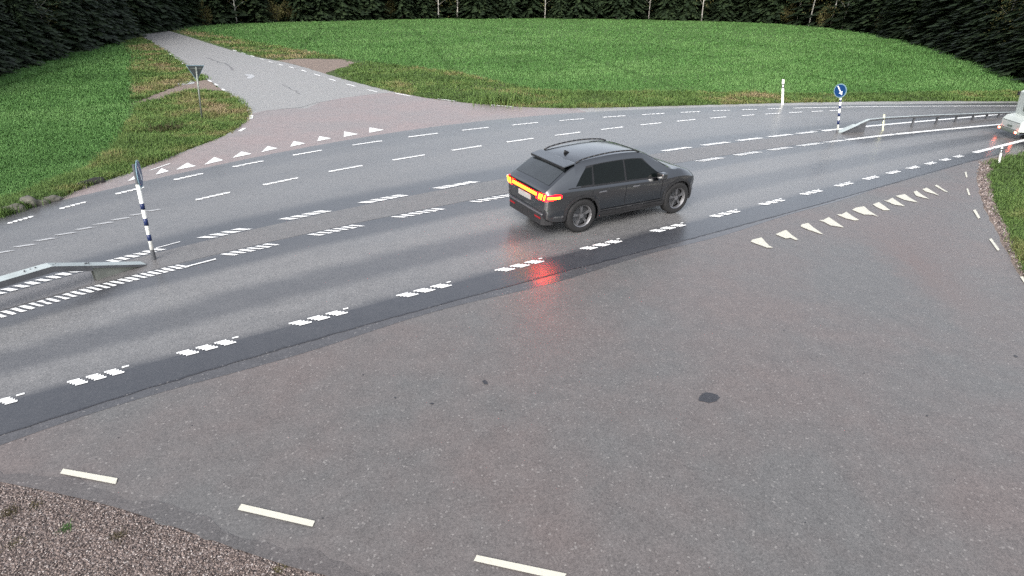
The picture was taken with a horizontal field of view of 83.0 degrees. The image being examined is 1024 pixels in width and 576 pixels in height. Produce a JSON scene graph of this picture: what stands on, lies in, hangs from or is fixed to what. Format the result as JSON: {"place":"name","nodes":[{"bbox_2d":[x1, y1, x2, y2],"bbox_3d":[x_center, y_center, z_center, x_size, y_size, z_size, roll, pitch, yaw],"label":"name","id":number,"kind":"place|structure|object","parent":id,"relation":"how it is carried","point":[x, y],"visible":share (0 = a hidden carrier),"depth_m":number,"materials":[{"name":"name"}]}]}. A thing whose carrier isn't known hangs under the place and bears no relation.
{"place":"outdoors","nodes":[
{"label":"outdoors","id":0,"kind":"place"},
{"bbox_2d":[0,88,251,217],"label":"grass","id":1,"kind":"structure","parent":0,"point":[134,143],"depth_m":20.76,"materials":[{"name":"green plant"}]},
{"bbox_2d":[142,80,222,100],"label":"gravel track","id":2,"kind":"structure","parent":0,"point":[206,84],"depth_m":31.04,"materials":[{"name":"grey gravel"}]},
{"bbox_2d":[174,28,341,59],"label":"grass","id":3,"kind":"structure","parent":0,"point":[241,44],"depth_m":50.94,"materials":[{"name":"green plant"}]},
{"bbox_2d":[278,59,355,73],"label":"gravel track","id":4,"kind":"structure","parent":0,"point":[324,66],"depth_m":41.85,"materials":[{"name":"grey gravel"}]},
{"bbox_2d":[0,149,1023,575],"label":"side road","id":5,"kind":"structure","parent":0,"point":[830,389],"depth_m":7.33,"materials":[{"name":"grey asphalt"}]},
{"bbox_2d":[0,103,1023,434],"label":"road","id":6,"kind":"structure","parent":0,"point":[266,253],"depth_m":13.28,"materials":[{"name":"grey asphalt"}]},
{"bbox_2d":[0,261,146,287],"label":"guard rail","id":7,"kind":"object","parent":6,"relation":"on","point":[99,270],"visible":1,"depth_m":10.32,"materials":[{"name":"metal"}]},
{"bbox_2d":[132,160,155,259],"bbox_3d":[-7.096,-1.447,11.182,0.118,2.049,0.518,-7,27,-22],"label":"keep right sign","id":8,"kind":"object","parent":6,"relation":"on","point":[137,171],"visible":0.94,"depth_m":11.06,"materials":[{"name":"white metal"}]},
{"bbox_2d":[507,138,693,231],"bbox_3d":[2.235,-2.666,14.095,4.486,1.703,2.328,-13,31,-26],"label":"car","id":9,"kind":"object","parent":6,"relation":"on","point":[578,186],"visible":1,"depth_m":13.21,"materials":[{"name":"grey paint"}]},
{"bbox_2d":[834,84,846,132],"bbox_3d":[12.948,-7.072,22.883,0.130,1.938,0.527,-18,25,-24],"label":"keep right sign","id":10,"kind":"object","parent":6,"relation":"on","point":[840,90],"visible":0.96,"depth_m":22.70,"materials":[{"name":"blue metal"}]},
{"bbox_2d":[839,112,1014,132],"bbox_3d":[20.056,-7.606,25.633,15.037,0.551,0.328,-10,29,-20],"label":"guard rail","id":11,"kind":"object","parent":6,"relation":"on","point":[858,127],"visible":0.82,"depth_m":24.22,"materials":[{"name":"metal"}]},
{"bbox_2d":[998,90,1023,134],"bbox_3d":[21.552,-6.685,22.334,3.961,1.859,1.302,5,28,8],"label":"motorhome","id":12,"kind":"object","parent":6,"relation":"on","point":[1013,123],"visible":1,"depth_m":22.74,"materials":[{"name":"metal"}]},
{"bbox_2d":[1,16,1023,235],"bbox_3d":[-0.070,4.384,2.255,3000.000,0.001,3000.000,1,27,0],"label":"ground","id":13,"kind":"structure","parent":0,"point":[777,24],"depth_m":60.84,"materials":[{"name":"green plant"}]},
{"bbox_2d":[0,40,21,74],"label":"spruce tree","id":14,"kind":"object","parent":13,"relation":"on","point":[2,65],"visible":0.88,"depth_m":34.24,"materials":[{"name":"green plant"}]},
{"bbox_2d":[0,19,28,68],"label":"spruce tree","id":15,"kind":"object","parent":13,"relation":"on","point":[16,61],"visible":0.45,"depth_m":35.94,"materials":[{"name":"green plant"}]},
{"bbox_2d":[0,2,44,67],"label":"spruce tree","id":16,"kind":"object","parent":13,"relation":"on","point":[9,33],"visible":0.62,"depth_m":36.85,"materials":[{"name":"green plant"}]},
{"bbox_2d":[0,0,58,61],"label":"spruce tree","id":17,"kind":"object","parent":13,"relation":"on","point":[10,8],"visible":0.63,"depth_m":39.16,"materials":[{"name":"green plant"}]},
{"bbox_2d":[17,0,72,59],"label":"spruce tree","id":18,"kind":"object","parent":13,"relation":"on","point":[31,9],"visible":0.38,"depth_m":41.34,"materials":[{"name":"green plant"}]},
{"bbox_2d":[33,0,60,41],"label":"birch tree","id":19,"kind":"object","parent":13,"relation":"on","point":[45,11],"visible":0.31,"depth_m":43.25,"materials":[{"name":"green plant"}]},
{"bbox_2d":[42,0,91,52],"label":"spruce tree","id":20,"kind":"object","parent":13,"relation":"on","point":[81,48],"visible":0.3,"depth_m":45.34,"materials":[{"name":"green plant"}]},
{"bbox_2d":[54,0,100,50],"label":"spruce tree","id":21,"kind":"object","parent":13,"relation":"on","point":[77,20],"visible":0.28,"depth_m":46.52,"materials":[{"name":"green plant"}]},
{"bbox_2d":[0,39,155,197],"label":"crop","id":22,"kind":"object","parent":13,"relation":"on","point":[36,162],"visible":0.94,"depth_m":24.64,"materials":[{"name":"green plant"}]},
{"bbox_2d":[67,0,106,46],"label":"spruce tree","id":23,"kind":"object","parent":13,"relation":"on","point":[84,26],"visible":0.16,"depth_m":48.89,"materials":[{"name":"green plant"}]},
{"bbox_2d":[82,0,120,43],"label":"spruce tree","id":24,"kind":"object","parent":13,"relation":"on","point":[108,30],"visible":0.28,"depth_m":52.55,"materials":[{"name":"green plant"}]},
{"bbox_2d":[97,0,127,42],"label":"spruce tree","id":25,"kind":"object","parent":13,"relation":"on","point":[109,17],"visible":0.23,"depth_m":54.13,"materials":[{"name":"green plant"}]},
{"bbox_2d":[106,0,138,38],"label":"spruce tree","id":26,"kind":"object","parent":13,"relation":"on","point":[122,15],"visible":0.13,"depth_m":57.81,"materials":[{"name":"green plant"}]},
{"bbox_2d":[105,0,145,35],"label":"spruce tree","id":27,"kind":"object","parent":13,"relation":"on","point":[134,24],"visible":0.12,"depth_m":59.56,"materials":[{"name":"green plant"}]},
{"bbox_2d":[28,40,238,207],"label":"verge","id":28,"kind":"structure","parent":13,"relation":"on","point":[130,110],"depth_m":32.33,"materials":[{"name":"plant"}]},
{"bbox_2d":[1,203,26,212],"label":"stone","id":29,"kind":"object","parent":28,"relation":"on","point":[20,206],"visible":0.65,"depth_m":13.87,"materials":[{"name":"grey stone"}]},
{"bbox_2d":[19,195,38,206],"bbox_3d":[-11.951,-2.119,14.293,0.630,0.338,0.306,8,28,14],"label":"stone","id":30,"kind":"object","parent":28,"relation":"on","point":[26,198],"visible":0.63,"depth_m":14.15,"materials":[{"name":"grey stone"}]},
{"bbox_2d":[37,199,48,205],"bbox_3d":[-11.714,-2.115,14.384,0.343,0.172,0.203,-21,34,-36],"label":"stone","id":31,"kind":"object","parent":28,"relation":"on","point":[45,202],"visible":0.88,"depth_m":14.35,"materials":[{"name":"grey stone"}]},
{"bbox_2d":[41,195,61,202],"bbox_3d":[-11.623,-2.228,14.612,0.482,0.220,0.262,-20,34,-35],"label":"stone","id":32,"kind":"object","parent":28,"relation":"on","point":[53,198],"visible":0.74,"depth_m":14.56,"materials":[{"name":"grey stone"}]},
{"bbox_2d":[76,177,105,185],"bbox_3d":[-11.563,-2.888,15.892,0.256,0.249,0.714,18,32,30],"label":"stone","id":33,"kind":"object","parent":28,"relation":"on","point":[94,179],"visible":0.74,"depth_m":15.88,"materials":[{"name":"grey stone"}]},
{"bbox_2d":[141,121,190,132],"bbox_3d":[-13.181,-6.164,22.001,1.896,0.302,1.803,-10,29,-21],"label":"shrub","id":34,"kind":"object","parent":28,"relation":"on","point":[159,128],"visible":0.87,"depth_m":21.82,"materials":[{"name":"green plant"}]},
{"bbox_2d":[121,36,212,100],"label":"grass","id":35,"kind":"structure","parent":28,"relation":"on","point":[168,78],"depth_m":36.53,"materials":[{"name":"green plant"}]},
{"bbox_2d":[186,65,203,118],"bbox_3d":[-12.652,-7.859,23.378,0.094,2.141,0.742,21,28,29],"label":"give way sign","id":36,"kind":"object","parent":28,"relation":"on","point":[195,70],"visible":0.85,"depth_m":23.11,"materials":[{"name":"grey metal"}]},
{"bbox_2d":[125,0,161,32],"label":"spruce tree","id":37,"kind":"object","parent":13,"relation":"on","point":[141,11],"visible":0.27,"depth_m":64.80,"materials":[{"name":"green plant"}]},
{"bbox_2d":[135,0,165,31],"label":"spruce tree","id":38,"kind":"object","parent":13,"relation":"on","point":[154,16],"visible":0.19,"depth_m":66.87,"materials":[{"name":"green plant"}]},
{"bbox_2d":[0,482,325,575],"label":"gravel shoulder","id":39,"kind":"object","parent":13,"relation":"on","point":[100,537],"visible":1,"depth_m":5.67,"materials":[{"name":"grey gravel"}]},
{"bbox_2d":[0,502,22,518],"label":"dead tuft","id":40,"kind":"object","parent":39,"relation":"on","point":[10,512],"visible":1,"depth_m":6.01,"materials":[{"name":"brown plant"}]},
{"bbox_2d":[55,517,72,532],"bbox_3d":[-4.516,2.418,5.861,0.170,0.051,0.237,1,27,0],"label":"weed","id":41,"kind":"object","parent":39,"relation":"on","point":[63,529],"visible":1,"depth_m":5.84,"materials":[{"name":"green plant"}]},
{"bbox_2d":[109,527,126,544],"bbox_3d":[-3.932,2.470,5.779,0.240,0.051,0.214,1,27,0],"label":"dead tuft","id":42,"kind":"object","parent":39,"relation":"on","point":[119,536],"visible":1,"depth_m":5.77,"materials":[{"name":"beige plant"}]},
{"bbox_2d":[273,563,288,573],"bbox_3d":[-2.202,2.659,5.472,0.180,0.043,0.163,11,29,18],"label":"dead tuft","id":43,"kind":"object","parent":39,"relation":"on","point":[278,568],"visible":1,"depth_m":5.48,"materials":[{"name":"beige plant"}]},
{"bbox_2d":[148,0,184,28],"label":"spruce tree","id":44,"kind":"object","parent":13,"relation":"on","point":[166,7],"visible":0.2,"depth_m":70.51,"materials":[{"name":"green plant"}]},
{"bbox_2d":[169,0,195,27],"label":"spruce tree","id":45,"kind":"object","parent":13,"relation":"on","point":[181,14],"visible":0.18,"depth_m":76.04,"materials":[{"name":"green plant"}]},
{"bbox_2d":[176,0,208,25],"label":"spruce tree","id":46,"kind":"object","parent":13,"relation":"on","point":[189,5],"visible":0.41,"depth_m":78.84,"materials":[{"name":"green plant"}]},
{"bbox_2d":[191,0,212,24],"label":"bush","id":47,"kind":"object","parent":13,"relation":"on","point":[205,11],"visible":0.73,"depth_m":80.36,"materials":[{"name":"green plant"}]},
{"bbox_2d":[202,0,233,24],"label":"spruce tree","id":48,"kind":"object","parent":13,"relation":"on","point":[215,11],"visible":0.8,"depth_m":82.51,"materials":[{"name":"green plant"}]},
{"bbox_2d":[225,0,246,22],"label":"birch tree","id":49,"kind":"object","parent":13,"relation":"on","point":[233,3],"visible":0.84,"depth_m":85.03,"materials":[{"name":"grey plant"}]},
{"bbox_2d":[238,0,274,22],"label":"spruce tree","id":50,"kind":"object","parent":13,"relation":"on","point":[256,8],"visible":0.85,"depth_m":87.51,"materials":[{"name":"green plant"}]},
{"bbox_2d":[263,0,283,21],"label":"bush","id":51,"kind":"object","parent":13,"relation":"on","point":[274,8],"visible":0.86,"depth_m":90.25,"materials":[{"name":"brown plant"}]},
{"bbox_2d":[281,0,300,20],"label":"bush","id":52,"kind":"object","parent":13,"relation":"on","point":[285,11],"visible":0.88,"depth_m":92.28,"materials":[{"name":"green plant"}]},
{"bbox_2d":[280,0,319,21],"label":"spruce tree","id":53,"kind":"object","parent":13,"relation":"on","point":[296,4],"visible":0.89,"depth_m":92.69,"materials":[{"name":"green plant"}]},
{"bbox_2d":[304,0,335,21],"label":"spruce tree","id":54,"kind":"object","parent":13,"relation":"on","point":[319,9],"visible":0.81,"depth_m":94.48,"materials":[{"name":"green plant"}]},
{"bbox_2d":[322,0,358,20],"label":"spruce tree","id":55,"kind":"object","parent":13,"relation":"on","point":[338,12],"visible":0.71,"depth_m":96.71,"materials":[{"name":"green plant"}]},
{"bbox_2d":[330,0,374,19],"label":"spruce tree","id":56,"kind":"object","parent":13,"relation":"on","point":[358,3],"visible":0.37,"depth_m":99.14,"materials":[{"name":"green plant"}]},
{"bbox_2d":[355,0,390,19],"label":"spruce tree","id":57,"kind":"object","parent":13,"relation":"on","point":[373,6],"visible":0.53,"depth_m":100.76,"materials":[{"name":"green plant"}]},
{"bbox_2d":[383,0,397,18],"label":"bush","id":58,"kind":"object","parent":13,"relation":"on","point":[391,8],"visible":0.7,"depth_m":105.33,"materials":[{"name":"green plant"}]},
{"bbox_2d":[387,0,416,18],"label":"spruce tree","id":59,"kind":"object","parent":13,"relation":"on","point":[402,9],"visible":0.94,"depth_m":104.84,"materials":[{"name":"green plant"}]},
{"bbox_2d":[408,0,439,18],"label":"spruce tree","id":60,"kind":"object","parent":13,"relation":"on","point":[425,11],"visible":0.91,"depth_m":107.43,"materials":[{"name":"green plant"}]},
{"bbox_2d":[450,0,495,18],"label":"spruce tree","id":61,"kind":"object","parent":13,"relation":"on","point":[476,7],"visible":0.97,"depth_m":110.00,"materials":[{"name":"green plant"}]},
{"bbox_2d":[476,0,508,18],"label":"spruce tree","id":62,"kind":"object","parent":13,"relation":"on","point":[495,5],"visible":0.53,"depth_m":113.02,"materials":[{"name":"green plant"}]},
{"bbox_2d":[495,0,525,18],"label":"spruce tree","id":63,"kind":"object","parent":13,"relation":"on","point":[510,8],"visible":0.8,"depth_m":113.62,"materials":[{"name":"green plant"}]},
{"bbox_2d":[0,0,1023,82],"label":"forest","id":64,"kind":"object","parent":13,"relation":"on","point":[802,19],"visible":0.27,"depth_m":68.18,"materials":[{"name":"green plant"}]},
{"bbox_2d":[514,0,547,17],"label":"spruce tree","id":65,"kind":"object","parent":13,"relation":"on","point":[528,7],"visible":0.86,"depth_m":116.60,"materials":[{"name":"green plant"}]},
{"bbox_2d":[546,0,570,18],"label":"spruce tree","id":66,"kind":"object","parent":13,"relation":"on","point":[559,9],"visible":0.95,"depth_m":116.15,"materials":[{"name":"green plant"}]},
{"bbox_2d":[561,0,597,18],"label":"spruce tree","id":67,"kind":"object","parent":13,"relation":"on","point":[577,7],"visible":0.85,"depth_m":116.73,"materials":[{"name":"green plant"}]},
{"bbox_2d":[168,29,1022,107],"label":"verge","id":68,"kind":"structure","parent":13,"relation":"on","point":[332,73],"depth_m":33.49,"materials":[{"name":"green plant"}]},
{"bbox_2d":[447,87,543,108],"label":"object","id":69,"kind":"object","parent":68,"relation":"on","point":[506,98],"visible":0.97,"depth_m":28.29,"materials":[{"name":"green plant"}]},
{"bbox_2d":[584,0,613,18],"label":"spruce tree","id":70,"kind":"object","parent":13,"relation":"on","point":[600,5],"visible":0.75,"depth_m":118.71,"materials":[{"name":"green plant"}]},
{"bbox_2d":[598,0,637,19],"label":"spruce tree","id":71,"kind":"object","parent":13,"relation":"on","point":[619,6],"visible":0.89,"depth_m":117.50,"materials":[{"name":"green plant"}]},
{"bbox_2d":[615,0,648,18],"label":"spruce tree","id":72,"kind":"object","parent":13,"relation":"on","point":[632,4],"visible":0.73,"depth_m":117.84,"materials":[{"name":"green plant"}]},
{"bbox_2d":[647,0,680,20],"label":"spruce tree","id":73,"kind":"object","parent":13,"relation":"on","point":[666,8],"visible":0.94,"depth_m":117.18,"materials":[{"name":"green plant"}]},
{"bbox_2d":[664,0,701,20],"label":"spruce tree","id":74,"kind":"object","parent":13,"relation":"on","point":[687,8],"visible":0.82,"depth_m":116.34,"materials":[{"name":"green plant"}]},
{"bbox_2d":[706,0,739,21],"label":"spruce tree","id":75,"kind":"object","parent":13,"relation":"on","point":[723,6],"visible":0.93,"depth_m":115.25,"materials":[{"name":"green plant"}]},
{"bbox_2d":[725,0,767,21],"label":"spruce tree","id":76,"kind":"object","parent":13,"relation":"on","point":[743,7],"visible":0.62,"depth_m":114.65,"materials":[{"name":"green plant"}]},
{"bbox_2d":[740,0,779,22],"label":"spruce tree","id":77,"kind":"object","parent":13,"relation":"on","point":[761,8],"visible":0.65,"depth_m":112.46,"materials":[{"name":"green plant"}]},
{"bbox_2d":[752,0,796,22],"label":"spruce tree","id":78,"kind":"object","parent":13,"relation":"on","point":[777,3],"visible":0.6,"depth_m":110.78,"materials":[{"name":"green plant"}]},
{"bbox_2d":[781,79,783,104],"bbox_3d":[13.492,-9.710,28.827,0.118,1.302,0.084,3,25,26],"label":"marker post","id":79,"kind":"object","parent":13,"relation":"on","point":[782,99],"visible":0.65,"depth_m":28.82,"materials":[{"name":"white plastic"}]},
{"bbox_2d":[780,3,797,23],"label":"bush","id":80,"kind":"object","parent":13,"relation":"on","point":[787,10],"visible":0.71,"depth_m":108.87,"materials":[{"name":"green plant"}]},
{"bbox_2d":[799,0,824,25],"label":"birch tree","id":81,"kind":"object","parent":13,"relation":"on","point":[812,10],"visible":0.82,"depth_m":103.19,"materials":[{"name":"white plant"}]},
{"bbox_2d":[816,3,835,26],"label":"bush","id":82,"kind":"object","parent":13,"relation":"on","point":[820,16],"visible":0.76,"depth_m":100.50,"materials":[{"name":"green plant"}]},
{"bbox_2d":[833,0,867,29],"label":"spruce tree","id":83,"kind":"object","parent":13,"relation":"on","point":[843,21],"visible":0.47,"depth_m":92.88,"materials":[{"name":"green plant"}]},
{"bbox_2d":[848,0,872,30],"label":"spruce tree","id":84,"kind":"object","parent":13,"relation":"on","point":[860,15],"visible":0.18,"depth_m":90.23,"materials":[{"name":"green plant"}]},
{"bbox_2d":[849,0,887,30],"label":"spruce tree","id":85,"kind":"object","parent":13,"relation":"on","point":[875,11],"visible":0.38,"depth_m":86.56,"materials":[{"name":"green plant"}]},
{"bbox_2d":[869,0,897,34],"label":"spruce tree","id":86,"kind":"object","parent":13,"relation":"on","point":[885,9],"visible":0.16,"depth_m":81.69,"materials":[{"name":"green plant"}]},
{"bbox_2d":[875,0,903,35],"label":"spruce tree","id":87,"kind":"object","parent":13,"relation":"on","point":[893,12],"visible":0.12,"depth_m":79.42,"materials":[{"name":"green plant"}]},
{"bbox_2d":[877,0,918,37],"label":"spruce tree","id":88,"kind":"object","parent":13,"relation":"on","point":[895,18],"visible":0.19,"depth_m":76.18,"materials":[{"name":"green plant"}]},
{"bbox_2d":[883,0,927,38],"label":"spruce tree","id":89,"kind":"object","parent":13,"relation":"on","point":[915,3],"visible":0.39,"depth_m":73.73,"materials":[{"name":"green plant"}]},
{"bbox_2d":[903,0,931,40],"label":"spruce tree","id":90,"kind":"object","parent":13,"relation":"on","point":[915,20],"visible":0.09,"depth_m":71.45,"materials":[{"name":"green plant"}]},
{"bbox_2d":[901,0,937,38],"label":"spruce tree","id":91,"kind":"object","parent":13,"relation":"on","point":[923,9],"visible":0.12,"depth_m":68.95,"materials":[{"name":"green plant"}]},
{"bbox_2d":[903,0,948,43],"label":"spruce tree","id":92,"kind":"object","parent":13,"relation":"on","point":[925,21],"visible":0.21,"depth_m":66.05,"materials":[{"name":"green plant"}]},
{"bbox_2d":[918,0,958,43],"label":"spruce tree","id":93,"kind":"object","parent":13,"relation":"on","point":[933,29],"visible":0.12,"depth_m":63.62,"materials":[{"name":"green plant"}]},
{"bbox_2d":[933,0,973,50],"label":"spruce tree","id":94,"kind":"object","parent":13,"relation":"on","point":[951,18],"visible":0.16,"depth_m":59.42,"materials":[{"name":"green plant"}]},
{"bbox_2d":[928,0,979,51],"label":"spruce tree","id":95,"kind":"object","parent":13,"relation":"on","point":[957,19],"visible":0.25,"depth_m":58.04,"materials":[{"name":"green plant"}]},
{"bbox_2d":[946,0,996,55],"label":"spruce tree","id":96,"kind":"object","parent":13,"relation":"on","point":[979,7],"visible":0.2,"depth_m":52.86,"materials":[{"name":"green plant"}]},
{"bbox_2d":[950,0,1014,61],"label":"spruce tree","id":97,"kind":"object","parent":13,"relation":"on","point":[984,34],"visible":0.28,"depth_m":49.27,"materials":[{"name":"green plant"}]},
{"bbox_2d":[970,0,1023,64],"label":"spruce tree","id":98,"kind":"object","parent":13,"relation":"on","point":[1007,20],"visible":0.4,"depth_m":45.48,"materials":[{"name":"green plant"}]},
{"bbox_2d":[986,0,1016,47],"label":"birch tree","id":99,"kind":"object","parent":13,"relation":"on","point":[1009,8],"visible":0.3,"depth_m":47.20,"materials":[{"name":"green plant"}]},
{"bbox_2d":[984,0,1023,73],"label":"spruce tree","id":100,"kind":"object","parent":13,"relation":"on","point":[1021,18],"visible":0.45,"depth_m":42.13,"materials":[{"name":"green plant"}]},
{"bbox_2d":[990,20,1023,75],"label":"spruce tree","id":101,"kind":"object","parent":13,"relation":"on","point":[1014,63],"visible":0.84,"depth_m":40.53,"materials":[{"name":"green plant"}]},
{"bbox_2d":[51,30,1017,202],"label":"side road","id":102,"kind":"structure","parent":0,"point":[293,106],"depth_m":26.53,"materials":[{"name":"grey asphalt"}]},
{"bbox_2d":[982,151,1023,272],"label":"verge","id":103,"kind":"structure","parent":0,"point":[1011,198],"depth_m":16.79,"materials":[{"name":"plant"}]},
{"bbox_2d":[976,155,1023,276],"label":"gravel shoulder","id":104,"kind":"object","parent":103,"relation":"on","point":[1003,243],"visible":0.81,"depth_m":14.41,"materials":[{"name":"grey gravel"}]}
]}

